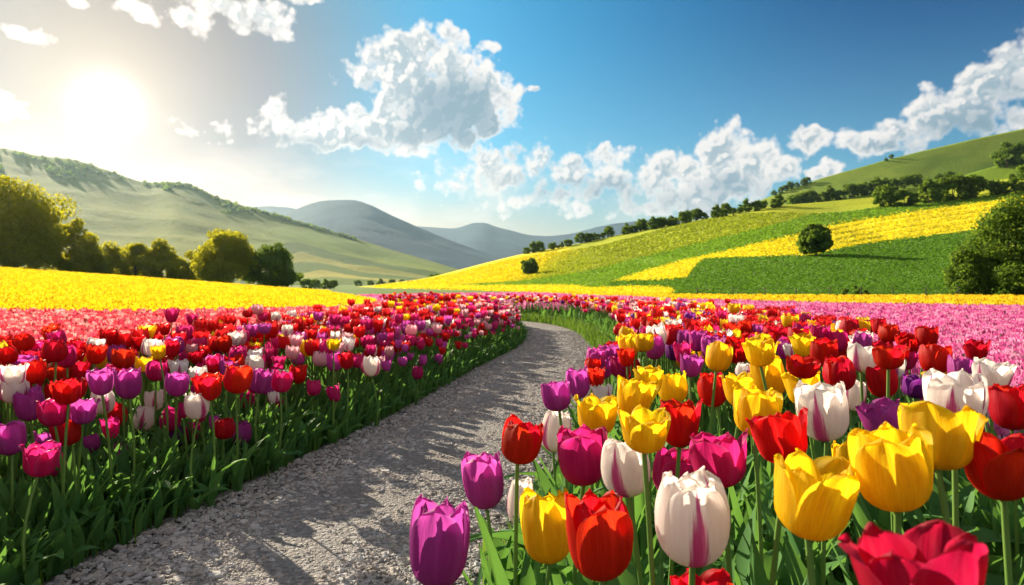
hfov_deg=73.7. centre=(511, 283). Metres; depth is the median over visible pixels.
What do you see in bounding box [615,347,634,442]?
tulip
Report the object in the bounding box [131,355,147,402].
tulip
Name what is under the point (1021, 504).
tulip
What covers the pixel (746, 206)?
hedgerow tree
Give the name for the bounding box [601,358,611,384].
tulip
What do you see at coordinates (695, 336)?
tulip
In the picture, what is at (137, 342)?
tulip
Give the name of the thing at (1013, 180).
hedgerow tree
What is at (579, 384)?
tulip
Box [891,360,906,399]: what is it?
tulip
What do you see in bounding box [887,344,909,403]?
tulip
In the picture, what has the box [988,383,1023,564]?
tulip
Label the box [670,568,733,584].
tulip
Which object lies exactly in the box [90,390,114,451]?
tulip
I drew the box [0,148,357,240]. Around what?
hillside forest
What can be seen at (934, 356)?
tulip
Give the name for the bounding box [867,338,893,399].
tulip
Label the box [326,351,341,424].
tulip
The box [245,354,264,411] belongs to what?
tulip
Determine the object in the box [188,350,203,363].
tulip
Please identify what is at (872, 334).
tulip
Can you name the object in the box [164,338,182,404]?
tulip
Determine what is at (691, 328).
tulip
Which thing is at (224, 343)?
tulip
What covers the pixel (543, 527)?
tulip
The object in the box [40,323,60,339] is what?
tulip
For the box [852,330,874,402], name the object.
tulip
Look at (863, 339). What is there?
tulip
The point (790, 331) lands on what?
tulip
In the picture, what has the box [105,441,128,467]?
tulip
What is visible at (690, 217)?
hedgerow tree
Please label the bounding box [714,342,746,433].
tulip
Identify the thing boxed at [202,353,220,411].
tulip
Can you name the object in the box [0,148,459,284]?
hillside
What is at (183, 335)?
tulip
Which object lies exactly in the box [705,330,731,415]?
tulip
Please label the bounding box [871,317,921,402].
tulip
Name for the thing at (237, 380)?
tulip
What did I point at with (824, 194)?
hedgerow tree
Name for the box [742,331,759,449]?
tulip
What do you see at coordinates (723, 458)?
tulip
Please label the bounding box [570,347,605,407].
tulip
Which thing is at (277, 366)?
tulip
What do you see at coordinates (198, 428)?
tulip
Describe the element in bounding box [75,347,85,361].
tulip
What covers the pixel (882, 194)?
hedgerow tree
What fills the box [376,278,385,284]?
hedgerow tree
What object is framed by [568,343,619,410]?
tulip
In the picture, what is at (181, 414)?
tulip
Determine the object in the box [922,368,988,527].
tulip
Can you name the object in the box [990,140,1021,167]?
hedgerow tree
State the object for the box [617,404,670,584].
tulip
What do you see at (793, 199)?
hedgerow tree
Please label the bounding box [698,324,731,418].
tulip
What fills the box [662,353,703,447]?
tulip
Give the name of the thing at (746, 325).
tulip
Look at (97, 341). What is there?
tulip
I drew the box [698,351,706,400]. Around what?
tulip
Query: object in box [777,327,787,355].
tulip
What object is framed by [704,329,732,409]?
tulip
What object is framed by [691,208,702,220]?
hedgerow tree
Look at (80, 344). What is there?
tulip
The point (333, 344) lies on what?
tulip
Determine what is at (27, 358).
tulip
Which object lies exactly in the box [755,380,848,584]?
tulip
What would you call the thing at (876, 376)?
tulip
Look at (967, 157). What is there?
hill
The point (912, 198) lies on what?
hedgerow tree
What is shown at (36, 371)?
tulip
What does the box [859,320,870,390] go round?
tulip
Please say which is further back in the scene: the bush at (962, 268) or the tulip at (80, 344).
the bush at (962, 268)
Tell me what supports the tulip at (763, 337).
on the ground at (352, 289)
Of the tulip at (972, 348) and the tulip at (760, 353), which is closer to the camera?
the tulip at (760, 353)
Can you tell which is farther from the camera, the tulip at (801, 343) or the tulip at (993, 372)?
the tulip at (801, 343)
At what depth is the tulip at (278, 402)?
3.56 m
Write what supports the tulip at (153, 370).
on the ground at (352, 289)
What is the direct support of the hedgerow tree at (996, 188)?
on the field slope at (850, 205)
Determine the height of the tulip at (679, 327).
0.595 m
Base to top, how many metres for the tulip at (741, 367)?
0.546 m
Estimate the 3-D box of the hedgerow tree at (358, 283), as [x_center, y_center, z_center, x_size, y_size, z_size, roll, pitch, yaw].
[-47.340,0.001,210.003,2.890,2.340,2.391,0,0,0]
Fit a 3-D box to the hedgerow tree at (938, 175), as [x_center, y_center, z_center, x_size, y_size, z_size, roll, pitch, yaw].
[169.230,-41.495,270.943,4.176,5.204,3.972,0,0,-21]
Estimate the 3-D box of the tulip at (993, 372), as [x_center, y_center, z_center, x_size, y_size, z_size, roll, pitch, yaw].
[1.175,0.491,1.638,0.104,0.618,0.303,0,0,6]
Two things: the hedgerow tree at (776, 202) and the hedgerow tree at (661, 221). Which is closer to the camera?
the hedgerow tree at (661, 221)
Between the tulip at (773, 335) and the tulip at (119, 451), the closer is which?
the tulip at (119, 451)
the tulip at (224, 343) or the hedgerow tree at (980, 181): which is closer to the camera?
the tulip at (224, 343)
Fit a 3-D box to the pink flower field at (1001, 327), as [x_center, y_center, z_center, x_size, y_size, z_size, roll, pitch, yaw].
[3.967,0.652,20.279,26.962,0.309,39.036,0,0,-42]
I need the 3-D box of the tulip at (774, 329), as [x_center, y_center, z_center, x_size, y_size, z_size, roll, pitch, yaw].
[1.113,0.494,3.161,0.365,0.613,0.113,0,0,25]
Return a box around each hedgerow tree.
[299,278,313,288]
[311,279,320,288]
[319,278,332,288]
[329,280,337,287]
[353,280,362,285]
[367,280,374,285]
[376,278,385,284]
[523,247,529,253]
[528,241,538,252]
[534,241,544,251]
[547,242,556,249]
[563,239,572,245]
[574,232,585,242]
[582,232,592,241]
[592,232,598,239]
[603,226,614,236]
[621,226,629,233]
[629,225,637,232]
[634,218,647,230]
[647,216,657,228]
[656,217,665,227]
[666,219,675,225]
[677,211,689,223]
[682,210,691,222]
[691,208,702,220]
[700,212,708,219]
[710,204,723,217]
[719,208,728,216]
[721,202,732,211]
[728,207,736,213]
[737,198,752,211]
[751,200,763,210]
[762,200,767,208]
[770,198,781,207]
[775,193,786,205]
[777,186,784,192]
[786,181,794,188]
[786,194,802,204]
[796,192,808,203]
[800,177,808,184]
[802,189,818,203]
[815,191,830,202]
[820,185,840,200]
[835,190,845,198]
[843,183,857,197]
[851,183,866,195]
[861,182,874,194]
[869,176,885,188]
[871,184,898,206]
[880,177,894,186]
[889,178,900,189]
[889,189,920,205]
[899,175,910,188]
[909,173,922,186]
[914,177,943,203]
[933,173,942,182]
[933,173,970,201]
[942,171,955,176]
[961,174,991,198]
[985,180,1004,194]
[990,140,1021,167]
[1001,173,1023,194]
[1010,164,1023,189]
[1011,140,1023,163]
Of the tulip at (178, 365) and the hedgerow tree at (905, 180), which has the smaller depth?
the tulip at (178, 365)
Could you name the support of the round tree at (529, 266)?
on the field slope at (850, 205)
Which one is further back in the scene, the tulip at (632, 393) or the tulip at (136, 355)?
the tulip at (136, 355)
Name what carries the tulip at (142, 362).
on the ground at (352, 289)
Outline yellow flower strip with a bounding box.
[525,290,1023,305]
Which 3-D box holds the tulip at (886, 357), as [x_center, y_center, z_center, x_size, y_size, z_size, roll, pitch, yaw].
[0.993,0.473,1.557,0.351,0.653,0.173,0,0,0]
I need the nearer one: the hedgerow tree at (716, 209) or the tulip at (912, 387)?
the tulip at (912, 387)
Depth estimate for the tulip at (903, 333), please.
2.96 m
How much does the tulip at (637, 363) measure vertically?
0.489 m
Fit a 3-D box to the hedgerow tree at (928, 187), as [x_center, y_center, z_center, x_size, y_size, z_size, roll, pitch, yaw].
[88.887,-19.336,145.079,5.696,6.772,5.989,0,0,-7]
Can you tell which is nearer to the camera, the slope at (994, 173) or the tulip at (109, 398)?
the tulip at (109, 398)
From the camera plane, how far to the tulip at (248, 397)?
3.40 m
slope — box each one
[360,179,1023,293]
[833,158,1023,200]
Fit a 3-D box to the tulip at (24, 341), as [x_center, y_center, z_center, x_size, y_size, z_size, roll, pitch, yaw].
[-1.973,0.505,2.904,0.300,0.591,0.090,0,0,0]
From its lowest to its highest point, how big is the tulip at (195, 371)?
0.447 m
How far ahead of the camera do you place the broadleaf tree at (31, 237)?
49.19 m
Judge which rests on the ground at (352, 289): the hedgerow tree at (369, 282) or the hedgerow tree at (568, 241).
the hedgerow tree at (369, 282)
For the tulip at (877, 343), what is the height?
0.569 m
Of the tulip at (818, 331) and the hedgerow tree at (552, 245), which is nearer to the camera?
the tulip at (818, 331)
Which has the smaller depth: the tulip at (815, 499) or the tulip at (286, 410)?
the tulip at (815, 499)
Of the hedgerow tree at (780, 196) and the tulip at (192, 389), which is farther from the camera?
the hedgerow tree at (780, 196)
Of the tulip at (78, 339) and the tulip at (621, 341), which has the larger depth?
the tulip at (78, 339)
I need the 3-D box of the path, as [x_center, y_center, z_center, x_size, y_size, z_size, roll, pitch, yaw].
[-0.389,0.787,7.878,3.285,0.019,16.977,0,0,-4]
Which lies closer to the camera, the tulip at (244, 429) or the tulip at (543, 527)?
the tulip at (543, 527)
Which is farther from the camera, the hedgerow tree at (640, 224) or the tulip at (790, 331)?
the hedgerow tree at (640, 224)
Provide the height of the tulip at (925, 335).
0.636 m
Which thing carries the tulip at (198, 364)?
on the ground at (352, 289)
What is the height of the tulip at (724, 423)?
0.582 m
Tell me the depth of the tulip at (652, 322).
3.37 m
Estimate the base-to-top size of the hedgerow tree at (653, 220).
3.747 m
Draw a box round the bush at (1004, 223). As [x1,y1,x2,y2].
[956,190,1023,294]
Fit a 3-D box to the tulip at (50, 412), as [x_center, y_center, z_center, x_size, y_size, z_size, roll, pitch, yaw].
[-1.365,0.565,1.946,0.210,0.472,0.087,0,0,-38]
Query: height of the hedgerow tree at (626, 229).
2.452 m
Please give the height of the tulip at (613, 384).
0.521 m
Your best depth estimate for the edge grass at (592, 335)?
8.43 m
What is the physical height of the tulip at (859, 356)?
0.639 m
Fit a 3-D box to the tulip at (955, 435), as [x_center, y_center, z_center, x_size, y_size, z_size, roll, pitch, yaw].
[0.535,0.465,0.771,0.180,0.671,0.428,0,0,0]
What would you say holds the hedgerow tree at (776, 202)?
on the field slope at (850, 205)
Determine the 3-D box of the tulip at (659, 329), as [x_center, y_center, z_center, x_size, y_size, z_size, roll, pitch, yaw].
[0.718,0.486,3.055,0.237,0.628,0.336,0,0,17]
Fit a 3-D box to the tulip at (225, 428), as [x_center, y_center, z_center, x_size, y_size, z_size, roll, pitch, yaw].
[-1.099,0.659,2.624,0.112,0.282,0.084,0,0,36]
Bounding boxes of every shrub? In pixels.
[48,217,113,273]
[98,240,132,275]
[115,242,163,277]
[135,238,187,279]
[166,250,201,280]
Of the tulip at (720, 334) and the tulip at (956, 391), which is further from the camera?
the tulip at (720, 334)
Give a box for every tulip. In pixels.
[0,345,41,466]
[0,362,29,482]
[0,379,29,488]
[0,419,28,517]
[2,340,19,424]
[7,398,76,537]
[11,353,38,473]
[12,333,35,350]
[13,384,60,488]
[17,358,46,478]
[19,381,42,420]
[19,439,60,584]
[20,349,41,448]
[30,339,96,431]
[33,431,51,443]
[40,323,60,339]
[42,339,101,469]
[44,381,53,398]
[45,329,95,423]
[47,364,65,380]
[47,452,66,493]
[49,377,112,532]
[49,418,113,515]
[57,345,76,449]
[59,377,90,464]
[65,398,100,508]
[66,338,80,344]
[69,339,86,351]
[70,360,101,441]
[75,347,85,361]
[83,433,100,455]
[85,343,107,435]
[86,337,105,420]
[86,366,153,518]
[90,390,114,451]
[99,328,118,396]
[99,415,119,477]
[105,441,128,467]
[107,344,125,391]
[107,402,127,426]
[111,348,178,458]
[111,363,130,440]
[114,333,138,404]
[114,367,154,508]
[118,347,136,407]
[131,335,146,398]
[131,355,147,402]
[133,404,153,442]
[134,356,154,440]
[140,360,167,459]
[141,338,161,410]
[144,338,168,412]
[144,389,164,431]
[149,344,176,460]
[154,356,172,401]
[156,371,189,474]
[159,405,181,431]
[162,336,184,421]
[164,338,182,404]
[167,358,188,425]
[169,425,182,446]
[170,332,186,358]
[173,349,187,402]
[178,402,197,461]
[179,371,246,506]
[180,419,192,463]
[183,391,231,509]
[185,420,201,444]
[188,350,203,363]
[188,365,207,445]
[190,383,205,435]
[195,362,203,421]
[199,415,208,469]
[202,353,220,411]
[204,362,218,407]
[205,354,224,410]
[209,415,231,461]
[214,417,235,483]
[215,333,255,415]
[219,359,238,417]
[223,363,269,491]
[224,356,233,409]
[229,345,254,416]
[230,353,244,420]
[231,419,251,445]
[240,391,254,407]
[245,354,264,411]
[248,386,260,431]
[251,367,277,474]
[261,354,283,416]
[263,386,274,427]
[266,369,292,472]
[267,391,281,445]
[267,397,282,411]
[270,362,292,413]
[282,377,293,439]
[325,383,340,432]
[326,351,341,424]
[327,338,354,443]
[337,350,363,437]
[362,356,379,426]
[412,366,425,404]
[461,451,503,584]
[469,380,570,564]
[474,414,543,584]
[507,477,532,523]
[518,392,723,579]
[519,487,568,584]
[532,410,570,496]
[557,423,607,584]
[564,488,632,584]
[566,365,609,487]
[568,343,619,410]
[568,357,600,428]
[570,332,636,421]
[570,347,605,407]
[571,335,639,430]
[587,366,605,386]
[590,383,612,437]
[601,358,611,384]
[601,437,663,584]
[606,370,698,491]
[606,378,614,394]
[609,356,629,395]
[611,326,633,393]
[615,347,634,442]
[617,375,735,584]
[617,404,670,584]
[621,332,653,441]
[623,359,640,379]
[632,365,663,556]
[635,371,773,560]
[640,446,693,559]
[644,335,664,410]
[646,318,681,406]
[646,321,695,409]
[652,333,660,410]
[655,466,729,584]
[656,337,806,550]
[659,398,702,584]
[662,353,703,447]
[665,343,675,372]
[666,326,681,373]
[668,325,692,399]
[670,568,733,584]
[673,340,691,401]
[676,329,698,400]
[676,340,759,463]
[676,349,694,367]
[682,352,739,430]
[685,324,703,400]
[687,329,709,432]
[688,321,713,399]
[689,429,747,583]
[691,335,743,417]
[697,372,748,490]
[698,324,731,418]
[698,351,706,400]
[701,333,726,435]
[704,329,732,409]
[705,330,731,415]
[708,331,730,434]
[710,329,732,414]
[713,323,720,371]
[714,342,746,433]
[720,336,740,421]
[722,321,741,377]
[722,328,740,375]
[722,341,735,434]
[733,384,791,584]
[735,318,752,363]
[735,362,753,481]
[736,355,784,499]
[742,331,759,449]
[745,407,808,584]
[747,332,770,451]
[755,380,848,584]
[759,330,776,345]
[763,324,785,394]
[773,354,852,577]
[774,448,859,584]
[776,333,786,393]
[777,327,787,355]
[777,339,794,407]
[780,335,787,413]
[781,371,827,542]
[782,343,801,413]
[787,325,823,445]
[789,332,823,445]
[793,323,810,329]
[807,355,859,444]
[809,324,830,338]
[810,337,838,457]
[820,367,823,382]
[822,331,871,447]
[822,355,951,540]
[828,330,847,351]
[830,323,869,401]
[831,440,849,535]
[835,319,849,329]
[836,341,875,535]
[837,519,987,584]
[838,338,854,431]
[839,318,859,335]
[841,397,899,584]
[842,380,866,440]
[847,340,890,432]
[848,421,933,534]
[849,323,899,413]
[849,328,868,335]
[849,351,918,429]
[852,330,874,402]
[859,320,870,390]
[862,331,912,400]
[863,333,873,403]
[865,365,897,397]
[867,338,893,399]
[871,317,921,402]
[871,345,1023,543]
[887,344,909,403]
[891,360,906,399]
[894,332,918,402]
[897,400,987,523]
[902,374,923,401]
[914,325,938,401]
[918,343,1023,508]
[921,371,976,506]
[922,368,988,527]
[944,355,973,489]
[963,339,1002,438]
[964,431,1023,584]
[972,357,1023,544]
[985,415,1023,513]
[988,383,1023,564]
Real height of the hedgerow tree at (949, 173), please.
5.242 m
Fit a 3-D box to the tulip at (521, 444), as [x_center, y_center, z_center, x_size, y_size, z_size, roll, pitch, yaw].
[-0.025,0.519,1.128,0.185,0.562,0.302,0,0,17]
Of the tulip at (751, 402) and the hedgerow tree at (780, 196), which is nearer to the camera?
the tulip at (751, 402)
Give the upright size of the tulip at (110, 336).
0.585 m
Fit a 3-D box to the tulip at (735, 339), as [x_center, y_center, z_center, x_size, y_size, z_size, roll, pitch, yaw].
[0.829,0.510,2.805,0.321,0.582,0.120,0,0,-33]
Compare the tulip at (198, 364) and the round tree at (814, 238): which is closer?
the tulip at (198, 364)
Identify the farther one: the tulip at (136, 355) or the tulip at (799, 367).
the tulip at (136, 355)
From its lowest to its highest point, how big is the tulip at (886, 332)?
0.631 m
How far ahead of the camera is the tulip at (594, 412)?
1.37 m
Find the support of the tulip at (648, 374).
on the ground at (352, 289)
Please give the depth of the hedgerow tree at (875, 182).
267.83 m
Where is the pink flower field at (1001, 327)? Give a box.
[357,291,1023,439]
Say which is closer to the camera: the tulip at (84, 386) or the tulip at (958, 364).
the tulip at (958, 364)
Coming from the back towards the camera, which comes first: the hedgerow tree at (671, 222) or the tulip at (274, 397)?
the hedgerow tree at (671, 222)
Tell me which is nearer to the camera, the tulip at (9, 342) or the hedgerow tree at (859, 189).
the tulip at (9, 342)
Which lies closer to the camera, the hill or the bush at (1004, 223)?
the bush at (1004, 223)
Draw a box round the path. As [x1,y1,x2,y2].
[43,321,590,584]
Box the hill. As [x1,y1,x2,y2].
[743,129,1023,211]
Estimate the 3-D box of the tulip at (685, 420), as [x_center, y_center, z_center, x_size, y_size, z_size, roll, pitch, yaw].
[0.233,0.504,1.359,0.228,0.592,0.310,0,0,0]
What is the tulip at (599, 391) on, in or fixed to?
on the ground at (352, 289)
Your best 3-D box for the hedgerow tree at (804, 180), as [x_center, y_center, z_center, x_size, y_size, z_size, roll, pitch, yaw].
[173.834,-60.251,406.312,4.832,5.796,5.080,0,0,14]
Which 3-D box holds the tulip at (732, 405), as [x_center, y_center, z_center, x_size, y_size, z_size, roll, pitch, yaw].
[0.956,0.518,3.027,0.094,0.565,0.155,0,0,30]
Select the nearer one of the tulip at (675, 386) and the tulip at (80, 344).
the tulip at (675, 386)
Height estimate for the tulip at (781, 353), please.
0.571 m
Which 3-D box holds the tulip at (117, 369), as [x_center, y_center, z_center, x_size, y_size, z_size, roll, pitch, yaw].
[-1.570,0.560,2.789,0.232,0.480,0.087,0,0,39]
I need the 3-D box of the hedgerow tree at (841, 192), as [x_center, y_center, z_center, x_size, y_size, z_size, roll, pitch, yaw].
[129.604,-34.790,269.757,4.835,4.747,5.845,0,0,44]
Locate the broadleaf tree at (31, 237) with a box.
[0,174,80,269]
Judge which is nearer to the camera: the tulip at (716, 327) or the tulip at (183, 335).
the tulip at (183, 335)
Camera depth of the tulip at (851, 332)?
3.01 m
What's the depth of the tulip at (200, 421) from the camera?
2.66 m
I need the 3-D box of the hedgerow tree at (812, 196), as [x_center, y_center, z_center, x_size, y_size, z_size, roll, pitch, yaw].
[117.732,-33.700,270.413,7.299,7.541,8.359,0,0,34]
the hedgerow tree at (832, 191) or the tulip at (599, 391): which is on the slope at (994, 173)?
the hedgerow tree at (832, 191)
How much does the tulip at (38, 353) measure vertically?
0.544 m
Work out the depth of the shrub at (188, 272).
58.95 m
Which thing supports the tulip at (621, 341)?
on the ground at (352, 289)
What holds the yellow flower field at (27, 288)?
on the ground at (352, 289)
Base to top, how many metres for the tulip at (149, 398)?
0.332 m
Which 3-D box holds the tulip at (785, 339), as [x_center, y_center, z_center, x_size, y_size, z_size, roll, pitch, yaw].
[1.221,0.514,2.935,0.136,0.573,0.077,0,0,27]
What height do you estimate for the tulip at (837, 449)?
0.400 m
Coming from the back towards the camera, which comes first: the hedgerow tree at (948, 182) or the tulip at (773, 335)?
the hedgerow tree at (948, 182)
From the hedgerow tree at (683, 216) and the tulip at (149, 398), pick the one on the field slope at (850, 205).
the hedgerow tree at (683, 216)
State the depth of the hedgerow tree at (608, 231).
166.08 m
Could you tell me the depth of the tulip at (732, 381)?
1.61 m
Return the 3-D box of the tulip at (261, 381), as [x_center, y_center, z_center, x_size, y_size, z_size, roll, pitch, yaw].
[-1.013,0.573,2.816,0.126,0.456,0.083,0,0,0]
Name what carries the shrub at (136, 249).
on the ground at (352, 289)
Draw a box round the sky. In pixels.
[0,0,1023,235]
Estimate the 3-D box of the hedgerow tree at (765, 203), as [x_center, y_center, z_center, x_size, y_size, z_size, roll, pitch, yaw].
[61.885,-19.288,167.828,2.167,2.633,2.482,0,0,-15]
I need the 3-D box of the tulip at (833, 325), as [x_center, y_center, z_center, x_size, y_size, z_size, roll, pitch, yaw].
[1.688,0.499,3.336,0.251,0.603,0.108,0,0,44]
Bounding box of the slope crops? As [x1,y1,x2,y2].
[374,189,1023,295]
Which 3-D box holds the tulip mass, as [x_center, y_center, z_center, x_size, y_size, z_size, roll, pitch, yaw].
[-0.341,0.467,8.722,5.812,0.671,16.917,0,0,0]
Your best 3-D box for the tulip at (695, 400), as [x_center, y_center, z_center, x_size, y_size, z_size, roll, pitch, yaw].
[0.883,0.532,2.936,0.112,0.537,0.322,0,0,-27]
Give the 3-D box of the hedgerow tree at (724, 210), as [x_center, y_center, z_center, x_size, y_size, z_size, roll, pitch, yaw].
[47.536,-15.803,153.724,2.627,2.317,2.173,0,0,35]
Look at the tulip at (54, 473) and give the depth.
2.16 m
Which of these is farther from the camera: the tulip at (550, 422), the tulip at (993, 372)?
the tulip at (550, 422)
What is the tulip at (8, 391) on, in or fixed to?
on the ground at (352, 289)
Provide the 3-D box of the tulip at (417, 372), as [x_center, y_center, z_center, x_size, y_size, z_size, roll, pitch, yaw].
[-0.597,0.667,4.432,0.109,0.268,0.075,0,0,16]
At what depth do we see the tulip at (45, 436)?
2.30 m
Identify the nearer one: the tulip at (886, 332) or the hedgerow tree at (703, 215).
the tulip at (886, 332)
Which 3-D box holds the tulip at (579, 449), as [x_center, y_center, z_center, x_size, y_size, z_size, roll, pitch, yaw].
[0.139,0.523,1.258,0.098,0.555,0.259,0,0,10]
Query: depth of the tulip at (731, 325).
3.40 m
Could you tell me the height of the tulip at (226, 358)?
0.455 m
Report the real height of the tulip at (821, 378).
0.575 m
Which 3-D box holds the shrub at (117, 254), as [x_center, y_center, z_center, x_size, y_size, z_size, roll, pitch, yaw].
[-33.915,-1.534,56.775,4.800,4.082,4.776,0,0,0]
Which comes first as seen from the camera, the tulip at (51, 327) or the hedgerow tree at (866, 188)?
the tulip at (51, 327)
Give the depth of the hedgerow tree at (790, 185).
406.09 m
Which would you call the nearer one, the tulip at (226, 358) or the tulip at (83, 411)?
the tulip at (83, 411)
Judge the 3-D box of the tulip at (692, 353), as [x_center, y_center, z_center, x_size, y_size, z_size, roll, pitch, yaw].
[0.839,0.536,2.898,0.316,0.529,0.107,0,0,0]
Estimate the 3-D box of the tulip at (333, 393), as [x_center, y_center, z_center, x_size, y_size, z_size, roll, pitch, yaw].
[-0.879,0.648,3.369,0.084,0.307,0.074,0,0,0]
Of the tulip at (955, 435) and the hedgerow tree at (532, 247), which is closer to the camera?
the tulip at (955, 435)
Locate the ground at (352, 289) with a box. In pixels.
[84,285,604,558]
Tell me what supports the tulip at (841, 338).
on the ground at (352, 289)
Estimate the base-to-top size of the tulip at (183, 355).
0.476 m
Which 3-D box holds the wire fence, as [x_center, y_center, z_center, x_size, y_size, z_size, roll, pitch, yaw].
[16.756,0.513,32.597,15.878,0.775,0.056,0,0,0]
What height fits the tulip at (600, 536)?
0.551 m
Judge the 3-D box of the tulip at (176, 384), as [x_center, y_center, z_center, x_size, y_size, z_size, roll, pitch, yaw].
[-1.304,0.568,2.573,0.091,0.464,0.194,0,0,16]
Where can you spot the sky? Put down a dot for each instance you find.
(529, 117)
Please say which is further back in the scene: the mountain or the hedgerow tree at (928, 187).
the mountain
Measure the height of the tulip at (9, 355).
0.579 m
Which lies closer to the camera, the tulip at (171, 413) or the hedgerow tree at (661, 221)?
the tulip at (171, 413)
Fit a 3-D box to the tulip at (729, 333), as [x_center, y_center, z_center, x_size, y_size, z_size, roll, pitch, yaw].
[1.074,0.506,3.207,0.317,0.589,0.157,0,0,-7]
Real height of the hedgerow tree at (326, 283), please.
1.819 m
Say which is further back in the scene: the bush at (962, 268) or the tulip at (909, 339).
the bush at (962, 268)
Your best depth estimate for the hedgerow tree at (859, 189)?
268.23 m
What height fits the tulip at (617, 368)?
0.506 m
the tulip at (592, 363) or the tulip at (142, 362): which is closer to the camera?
the tulip at (592, 363)
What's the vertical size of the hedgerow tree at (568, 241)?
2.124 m
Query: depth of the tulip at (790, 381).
1.64 m
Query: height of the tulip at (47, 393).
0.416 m
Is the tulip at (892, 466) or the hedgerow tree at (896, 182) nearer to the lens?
the tulip at (892, 466)
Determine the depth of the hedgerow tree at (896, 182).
269.36 m
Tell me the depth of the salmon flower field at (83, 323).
7.91 m
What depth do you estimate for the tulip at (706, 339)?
2.59 m
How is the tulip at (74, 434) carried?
on the ground at (352, 289)
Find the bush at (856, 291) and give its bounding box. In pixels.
[841,285,870,294]
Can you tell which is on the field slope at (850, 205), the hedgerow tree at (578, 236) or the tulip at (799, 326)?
the hedgerow tree at (578, 236)
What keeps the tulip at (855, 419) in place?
on the ground at (352, 289)
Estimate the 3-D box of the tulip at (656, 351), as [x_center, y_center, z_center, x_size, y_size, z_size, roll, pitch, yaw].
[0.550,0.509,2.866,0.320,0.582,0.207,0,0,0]
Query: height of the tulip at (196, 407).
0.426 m
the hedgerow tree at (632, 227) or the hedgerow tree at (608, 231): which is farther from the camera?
the hedgerow tree at (608, 231)
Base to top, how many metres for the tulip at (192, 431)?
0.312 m
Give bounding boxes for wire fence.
[697,286,1017,294]
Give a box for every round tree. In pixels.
[190,228,261,282]
[241,242,303,286]
[520,257,539,273]
[795,223,833,255]
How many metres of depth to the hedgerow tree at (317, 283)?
104.73 m
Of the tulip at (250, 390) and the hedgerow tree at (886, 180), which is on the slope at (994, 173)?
the hedgerow tree at (886, 180)
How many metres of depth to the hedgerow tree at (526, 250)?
161.46 m
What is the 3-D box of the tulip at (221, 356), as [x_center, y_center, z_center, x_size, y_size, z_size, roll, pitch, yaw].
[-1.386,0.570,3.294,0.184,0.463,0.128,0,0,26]
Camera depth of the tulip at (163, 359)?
3.11 m
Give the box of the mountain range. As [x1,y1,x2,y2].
[250,206,694,257]
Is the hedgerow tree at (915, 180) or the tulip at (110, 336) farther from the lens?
the hedgerow tree at (915, 180)
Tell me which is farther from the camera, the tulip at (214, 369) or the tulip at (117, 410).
the tulip at (214, 369)
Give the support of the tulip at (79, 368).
on the ground at (352, 289)
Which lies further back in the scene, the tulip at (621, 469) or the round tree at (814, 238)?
the round tree at (814, 238)
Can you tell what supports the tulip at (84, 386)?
on the ground at (352, 289)
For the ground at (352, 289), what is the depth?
66.80 m
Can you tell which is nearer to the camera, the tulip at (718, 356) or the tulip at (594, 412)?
the tulip at (594, 412)
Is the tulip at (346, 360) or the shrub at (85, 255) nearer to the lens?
the tulip at (346, 360)
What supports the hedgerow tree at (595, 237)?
on the field slope at (850, 205)
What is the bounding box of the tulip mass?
[0,291,873,416]
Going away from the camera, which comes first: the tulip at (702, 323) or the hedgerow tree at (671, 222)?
the tulip at (702, 323)
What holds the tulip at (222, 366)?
on the ground at (352, 289)
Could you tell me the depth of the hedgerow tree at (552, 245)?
160.12 m
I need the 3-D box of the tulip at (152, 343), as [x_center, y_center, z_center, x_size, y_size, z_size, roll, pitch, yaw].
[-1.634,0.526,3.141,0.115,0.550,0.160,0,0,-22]
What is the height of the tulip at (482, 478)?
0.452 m
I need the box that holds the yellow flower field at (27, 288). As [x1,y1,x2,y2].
[0,266,376,311]
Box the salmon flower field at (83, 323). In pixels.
[0,300,435,404]
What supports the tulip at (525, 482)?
on the ground at (352, 289)
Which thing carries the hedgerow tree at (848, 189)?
on the slope at (994, 173)
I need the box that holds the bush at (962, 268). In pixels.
[942,248,1004,294]
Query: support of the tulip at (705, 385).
on the ground at (352, 289)
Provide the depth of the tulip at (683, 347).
2.66 m
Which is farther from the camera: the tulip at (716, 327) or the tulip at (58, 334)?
the tulip at (716, 327)
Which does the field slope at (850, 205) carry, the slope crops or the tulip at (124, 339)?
the slope crops
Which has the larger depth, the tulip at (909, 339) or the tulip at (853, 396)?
the tulip at (909, 339)
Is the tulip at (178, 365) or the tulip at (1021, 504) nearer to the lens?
the tulip at (1021, 504)
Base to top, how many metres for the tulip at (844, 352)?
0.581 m
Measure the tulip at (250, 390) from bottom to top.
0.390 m
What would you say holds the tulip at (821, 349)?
on the ground at (352, 289)
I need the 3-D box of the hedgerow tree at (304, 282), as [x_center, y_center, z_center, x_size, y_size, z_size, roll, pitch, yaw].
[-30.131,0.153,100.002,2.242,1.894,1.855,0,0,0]
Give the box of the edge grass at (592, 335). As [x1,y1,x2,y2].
[40,311,614,584]
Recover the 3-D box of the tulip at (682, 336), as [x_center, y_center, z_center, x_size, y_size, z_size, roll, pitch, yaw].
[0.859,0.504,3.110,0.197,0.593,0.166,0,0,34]
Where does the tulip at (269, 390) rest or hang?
on the ground at (352, 289)
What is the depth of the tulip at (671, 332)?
3.13 m
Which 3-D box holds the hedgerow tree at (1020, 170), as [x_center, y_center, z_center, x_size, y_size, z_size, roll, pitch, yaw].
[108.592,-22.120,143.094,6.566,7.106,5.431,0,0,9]
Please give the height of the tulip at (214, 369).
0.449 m
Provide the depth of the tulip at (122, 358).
2.61 m
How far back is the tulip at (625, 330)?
3.17 m

